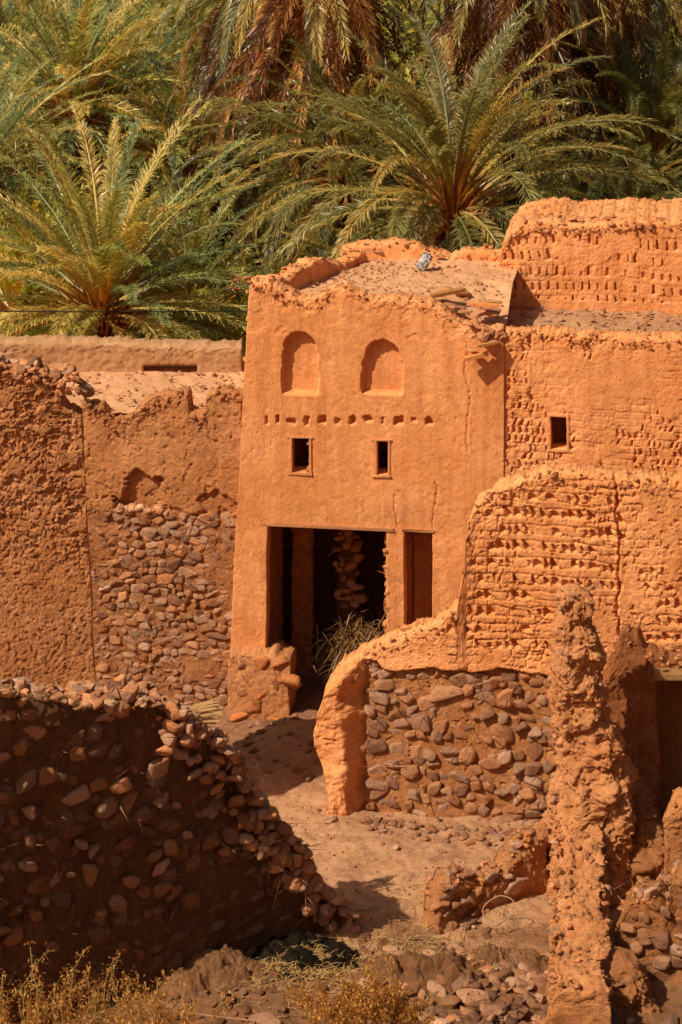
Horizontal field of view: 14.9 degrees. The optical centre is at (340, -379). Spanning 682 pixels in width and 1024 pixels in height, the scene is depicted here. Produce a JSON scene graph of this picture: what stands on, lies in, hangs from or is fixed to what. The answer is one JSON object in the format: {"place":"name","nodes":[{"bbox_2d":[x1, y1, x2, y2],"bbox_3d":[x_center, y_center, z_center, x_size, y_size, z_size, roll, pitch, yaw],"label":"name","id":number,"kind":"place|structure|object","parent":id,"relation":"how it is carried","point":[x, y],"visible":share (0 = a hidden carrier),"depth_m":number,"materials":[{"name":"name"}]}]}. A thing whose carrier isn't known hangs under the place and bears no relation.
{"place":"outdoors","nodes":[
{"label":"outdoors","id":0,"kind":"place"},
{"bbox_2d":[0,0,681,1023],"bbox_3d":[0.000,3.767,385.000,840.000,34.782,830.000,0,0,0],"label":"ground","id":1,"kind":"structure","parent":0,"point":[404,862],"depth_m":44.05,"materials":[{"name":"brown soil"}]},
{"bbox_2d":[0,369,95,686],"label":"tall adobe wall","id":2,"kind":"structure","parent":1,"relation":"on","point":[50,645],"depth_m":44.53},
{"bbox_2d":[0,347,94,630],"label":"wall top stones","id":3,"kind":"object","parent":2,"relation":"on","point":[22,365],"depth_m":44.63,"materials":[{"name":"brown stone"}]},
{"bbox_2d":[0,360,120,427],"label":"rubble","id":4,"kind":"object","parent":2,"relation":"on","point":[42,370],"visible":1,"depth_m":44.59,"materials":[{"name":"brown stone"}]},
{"bbox_2d":[0,52,127,271],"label":"date palm","id":5,"kind":"object","parent":1,"relation":"on","point":[8,179],"visible":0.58,"depth_m":66.16,"materials":[{"name":"green plant"}]},
{"bbox_2d":[0,0,218,239],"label":"date palm","id":6,"kind":"object","parent":1,"relation":"on","point":[76,53],"visible":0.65,"depth_m":72.21,"materials":[{"name":"green plant"}]},
{"bbox_2d":[0,334,242,413],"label":"parapet","id":7,"kind":"structure","parent":1,"relation":"on","point":[114,354],"depth_m":53.91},
{"bbox_2d":[0,95,261,351],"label":"date palm","id":8,"kind":"object","parent":1,"relation":"on","point":[101,286],"visible":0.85,"depth_m":59.79,"materials":[{"name":"green plant"}]},
{"bbox_2d":[81,384,242,706],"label":"front wall","id":9,"kind":"structure","parent":1,"relation":"on","point":[173,455],"depth_m":50.85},
{"bbox_2d":[33,357,244,412],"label":"roof","id":10,"kind":"structure","parent":9,"relation":"attached to","point":[153,376],"depth_m":53.11,"materials":[{"name":"stone"}]},
{"bbox_2d":[80,371,243,406],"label":"roof stones","id":11,"kind":"object","parent":10,"relation":"on","point":[170,379],"visible":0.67,"depth_m":52.98,"materials":[{"name":"brown stone"}]},
{"bbox_2d":[87,501,235,705],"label":"masonry stones","id":12,"kind":"object","parent":9,"relation":"on","point":[213,629],"visible":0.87,"depth_m":50.86,"materials":[{"name":"brown stone"}]},
{"bbox_2d":[86,384,242,431],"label":"front wall crumbs","id":13,"kind":"object","parent":9,"relation":"attached to","point":[166,399],"visible":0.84,"depth_m":50.85,"materials":[{"name":"brown soil"}]},
{"bbox_2d":[0,684,341,1023],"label":"rubble stone wall","id":14,"kind":"structure","parent":1,"relation":"on","point":[59,724],"depth_m":39.76,"materials":[{"name":"brown stone"}]},
{"bbox_2d":[14,686,253,801],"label":"rubble stone wall crumbs","id":15,"kind":"object","parent":14,"relation":"on","point":[22,702],"visible":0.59,"depth_m":39.75,"materials":[{"name":"brown stone"}]},
{"bbox_2d":[0,661,386,1023],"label":"wall stones","id":16,"kind":"object","parent":14,"relation":"attached to","point":[190,729],"depth_m":40.13,"materials":[{"name":"brown stone"}]},
{"bbox_2d":[188,697,222,725],"bbox_3d":[-2.246,17.341,41.537,0.791,0.410,0.431,0,0,-11],"label":"twig bundle","id":17,"kind":"object","parent":14,"relation":"on","point":[213,709],"visible":0.5,"depth_m":41.48,"materials":[{"name":"beige plant"}]},
{"bbox_2d":[76,38,282,289],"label":"date palm","id":18,"kind":"object","parent":1,"relation":"on","point":[188,148],"visible":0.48,"depth_m":71.53,"materials":[{"name":"green plant"}]},
{"bbox_2d":[151,944,268,999],"bbox_3d":[-1.980,20.888,40.400,2.000,0.641,1.400,0,0,0],"label":"earth mound","id":19,"kind":"object","parent":1,"relation":"on","point":[230,968],"visible":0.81,"depth_m":40.12,"materials":[{"name":"brown soil"}]},
{"bbox_2d":[0,940,435,1023],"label":"dry shrub","id":20,"kind":"object","parent":1,"relation":"on","point":[379,1007],"visible":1,"depth_m":35.00,"materials":[{"name":"yellow plant"}]},
{"bbox_2d":[125,0,311,338],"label":"date palm","id":21,"kind":"object","parent":1,"relation":"on","point":[215,16],"visible":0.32,"depth_m":69.28,"materials":[{"name":"brown plant"}]},
{"bbox_2d":[247,930,362,981],"bbox_3d":[-0.610,20.980,40.900,2.200,0.553,1.600,0,0,0],"label":"ash heap","id":22,"kind":"object","parent":1,"relation":"on","point":[281,945],"visible":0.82,"depth_m":40.89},
{"bbox_2d":[190,0,454,250],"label":"date palm","id":23,"kind":"object","parent":1,"relation":"on","point":[311,25],"visible":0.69,"depth_m":64.75,"materials":[{"name":"brown plant"}]},
{"bbox_2d":[151,879,514,1020],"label":"straw litter","id":24,"kind":"object","parent":1,"relation":"on","point":[297,972],"visible":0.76,"depth_m":40.65,"materials":[{"name":"brown plant"}]},
{"bbox_2d":[0,19,676,341],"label":"undergrowth","id":25,"kind":"object","parent":1,"relation":"on","point":[267,228],"visible":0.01,"depth_m":78.60,"materials":[{"name":"green plant"}]},
{"bbox_2d":[0,0,681,356],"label":"palm grove","id":26,"kind":"object","parent":1,"relation":"on","point":[199,242],"visible":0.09,"depth_m":73.63,"materials":[{"name":"green plant"}]},
{"bbox_2d":[302,604,385,697],"bbox_3d":[0.376,20.262,51.070,2.591,1.986,2.818,0,0,30],"label":"dry frond pile","id":27,"kind":"object","parent":1,"relation":"on","point":[351,640],"visible":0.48,"depth_m":50.95,"materials":[{"name":"brown plant"}]},
{"bbox_2d":[169,30,524,274],"bbox_3d":[-0.207,15.052,63.914,7.574,10.216,7.843,0,0,-33],"label":"date palm","id":28,"kind":"object","parent":1,"relation":"on","point":[335,176],"visible":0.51,"depth_m":63.24,"materials":[{"name":"green plant"}]},
{"bbox_2d":[227,236,516,721],"bbox_3d":[0.696,16.999,51.926,5.902,8.755,4.847,0,0,8],"label":"adobe gatehouse","id":29,"kind":"object","parent":1,"relation":"on","point":[372,451],"visible":0.84,"depth_m":50.14,"materials":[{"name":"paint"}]},
{"bbox_2d":[0,310,247,311],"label":"power cable","id":30,"kind":"object","parent":29,"relation":"attached to","point":[128,311],"visible":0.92,"depth_m":56.49,"materials":[{"name":"black plastic"}]},
{"bbox_2d":[261,436,434,532],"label":"window frames and lintels","id":31,"kind":"structure","parent":29,"relation":"in","point":[291,438],"depth_m":50.08,"materials":[{"name":"brown wood"}]},
{"bbox_2d":[416,252,432,270],"bbox_3d":[1.686,12.941,52.803,0.348,0.389,0.276,0,0,0],"label":"cloth bundle","id":32,"kind":"object","parent":29,"relation":"on","point":[424,260],"visible":1,"depth_m":52.72,"materials":[{"name":"white fabric"}]},
{"bbox_2d":[430,287,502,361],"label":"loose planks","id":33,"kind":"object","parent":29,"relation":"on","point":[491,304],"visible":1,"depth_m":49.95,"materials":[{"name":"brown wood"}]},
{"bbox_2d":[346,948,489,996],"bbox_3d":[1.179,20.834,40.200,2.200,0.777,1.200,0,0,0],"label":"earth mound","id":34,"kind":"object","parent":1,"relation":"on","point":[416,971],"visible":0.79,"depth_m":39.96,"materials":[{"name":"brown soil"}]},
{"bbox_2d":[166,712,678,1023],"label":"rubble scatter","id":35,"kind":"object","parent":1,"relation":"on","point":[521,983],"visible":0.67,"depth_m":39.87,"materials":[{"name":"stone"}]},
{"bbox_2d":[228,0,681,266],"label":"date palm","id":36,"kind":"object","parent":1,"relation":"on","point":[450,217],"visible":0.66,"depth_m":58.97,"materials":[{"name":"green plant"}]},
{"bbox_2d":[362,660,557,823],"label":"base stones","id":37,"kind":"object","parent":1,"relation":"on","point":[465,683],"visible":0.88,"depth_m":46.00,"materials":[{"name":"brown stone"}]},
{"bbox_2d":[421,819,549,934],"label":"stub wall","id":38,"kind":"structure","parent":1,"relation":"on","point":[532,867],"depth_m":42.82,"materials":[{"name":"brown soil"}]},
{"bbox_2d":[422,825,546,916],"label":"stub wall crumbs","id":39,"kind":"object","parent":38,"relation":"attached to","point":[481,881],"visible":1,"depth_m":42.55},
{"bbox_2d":[430,826,540,933],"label":"stub stones","id":40,"kind":"object","parent":38,"relation":"attached to","point":[517,885],"visible":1,"depth_m":42.49,"materials":[{"name":"brown stone"}]},
{"bbox_2d":[313,462,681,820],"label":"mud brick wall","id":41,"kind":"structure","parent":1,"relation":"on","point":[532,546],"depth_m":45.95,"materials":[{"name":"paint"}]},
{"bbox_2d":[335,464,681,674],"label":"mud brick wall crumbs","id":42,"kind":"object","parent":41,"relation":"on","point":[553,475],"visible":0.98,"depth_m":46.13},
{"bbox_2d":[482,895,514,927],"bbox_3d":[2.527,20.700,41.900,0.530,0.416,0.256,0,0,0],"label":"wire loop","id":43,"kind":"object","parent":1,"relation":"on","point":[509,916],"visible":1,"depth_m":41.91,"materials":[{"name":"beige metal"}]},
{"bbox_2d":[464,943,548,973],"bbox_3d":[2.495,20.987,40.900,1.600,0.518,1.200,0,0,0],"label":"earth mound","id":44,"kind":"object","parent":1,"relation":"on","point":[533,959],"visible":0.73,"depth_m":40.81,"materials":[{"name":"brown soil"}]},
{"bbox_2d":[359,0,680,227],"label":"date palm","id":45,"kind":"object","parent":1,"relation":"on","point":[483,20],"visible":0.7,"depth_m":64.58,"materials":[{"name":"green plant"}]},
{"bbox_2d":[492,0,681,196],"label":"date palm","id":46,"kind":"object","parent":1,"relation":"on","point":[634,19],"visible":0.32,"depth_m":67.54,"materials":[{"name":"green plant"}]},
{"bbox_2d":[493,0,681,201],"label":"date palm","id":47,"kind":"object","parent":1,"relation":"on","point":[669,117],"visible":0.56,"depth_m":65.27,"materials":[{"name":"green plant"}]},
{"bbox_2d":[494,116,681,225],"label":"date palm","id":48,"kind":"object","parent":1,"relation":"on","point":[628,185],"visible":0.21,"depth_m":63.65,"materials":[{"name":"green plant"}]},
{"bbox_2d":[540,582,640,1023],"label":"ruined wall spire","id":49,"kind":"structure","parent":1,"relation":"on","point":[589,818],"depth_m":43.09,"materials":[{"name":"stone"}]},
{"bbox_2d":[504,324,681,476],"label":"front wall","id":50,"kind":"structure","parent":1,"relation":"on","point":[611,402],"depth_m":49.41,"materials":[{"name":"paint"}]},
{"bbox_2d":[552,417,566,441],"bbox_3d":[4.171,15.450,49.980,0.583,1.100,0.060,0,0,0],"label":"window back","id":51,"kind":"structure","parent":50,"relation":"attached to","point":[559,430],"depth_m":49.95,"materials":[{"name":"brown wood"}]},
{"bbox_2d":[508,325,681,349],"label":"front wall crumbs","id":52,"kind":"object","parent":50,"relation":"on","point":[591,334],"visible":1,"depth_m":49.45,"materials":[{"name":"orange soil"}]},
{"bbox_2d":[604,946,662,1017],"bbox_3d":[4.207,20.810,39.806,1.620,1.055,1.381,0,0,0],"label":"earth heap","id":53,"kind":"object","parent":1,"relation":"on","point":[631,987],"visible":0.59,"depth_m":39.46,"materials":[{"name":"brown soil"}]},
{"bbox_2d":[603,623,681,816],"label":"shaded room wall","id":54,"kind":"structure","parent":1,"relation":"on","point":[630,682],"depth_m":45.03,"materials":[{"name":"orange soil"}]},
{"bbox_2d":[604,625,681,686],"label":"rubble","id":55,"kind":"object","parent":54,"relation":"attached to","point":[614,642],"visible":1,"depth_m":45.07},
{"bbox_2d":[654,668,681,680],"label":"lintel beam","id":56,"kind":"structure","parent":54,"relation":"on","point":[667,674],"depth_m":44.67,"materials":[{"name":"brown wood"}]},
{"bbox_2d":[621,772,665,904],"bbox_3d":[4.931,20.272,43.559,2.593,2.111,1.947,0,0,0],"label":"earth heap","id":57,"kind":"object","parent":1,"relation":"on","point":[647,855],"visible":0.32,"depth_m":43.31,"materials":[{"name":"brown soil"}]},
{"bbox_2d":[614,852,681,984],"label":"broken yard wall","id":58,"kind":"structure","parent":1,"relation":"on","point":[658,924],"depth_m":40.40,"materials":[{"name":"brown stone"}]},
{"bbox_2d":[612,874,681,945],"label":"broken yard wall crumbs","id":59,"kind":"object","parent":58,"relation":"on","point":[677,882],"visible":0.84,"depth_m":40.54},
{"bbox_2d":[616,859,681,981],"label":"yard wall stones","id":60,"kind":"object","parent":58,"relation":"on","point":[660,941],"visible":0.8,"depth_m":40.36,"materials":[{"name":"brown stone"}]},
{"bbox_2d":[663,787,681,884],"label":"broken yard wall","id":61,"kind":"structure","parent":1,"relation":"on","point":[672,823],"depth_m":42.60,"materials":[{"name":"orange soil"}]},
{"bbox_2d":[667,790,681,817],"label":"broken yard wall crumbs","id":62,"kind":"object","parent":61,"relation":"on","point":[674,803],"visible":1,"depth_m":42.58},
{"bbox_2d":[506,307,681,331],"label":"terrace","id":63,"kind":"structure","parent":0,"point":[582,317],"depth_m":51.88,"materials":[{"name":"orange soil"}]},
{"bbox_2d":[500,197,681,314],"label":"wall","id":64,"kind":"structure","parent":63,"relation":"on","point":[611,269],"depth_m":52.69,"materials":[{"name":"paint"}]},
{"bbox_2d":[501,197,681,249],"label":"wall crumbs","id":65,"kind":"object","parent":64,"relation":"on","point":[648,226],"depth_m":52.78,"materials":[{"name":"orange soil"}]},
{"bbox_2d":[512,213,681,331],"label":"terrace stones","id":66,"kind":"object","parent":63,"relation":"on","point":[523,218],"visible":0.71,"depth_m":52.06,"materials":[{"name":"orange stone"}]}
]}

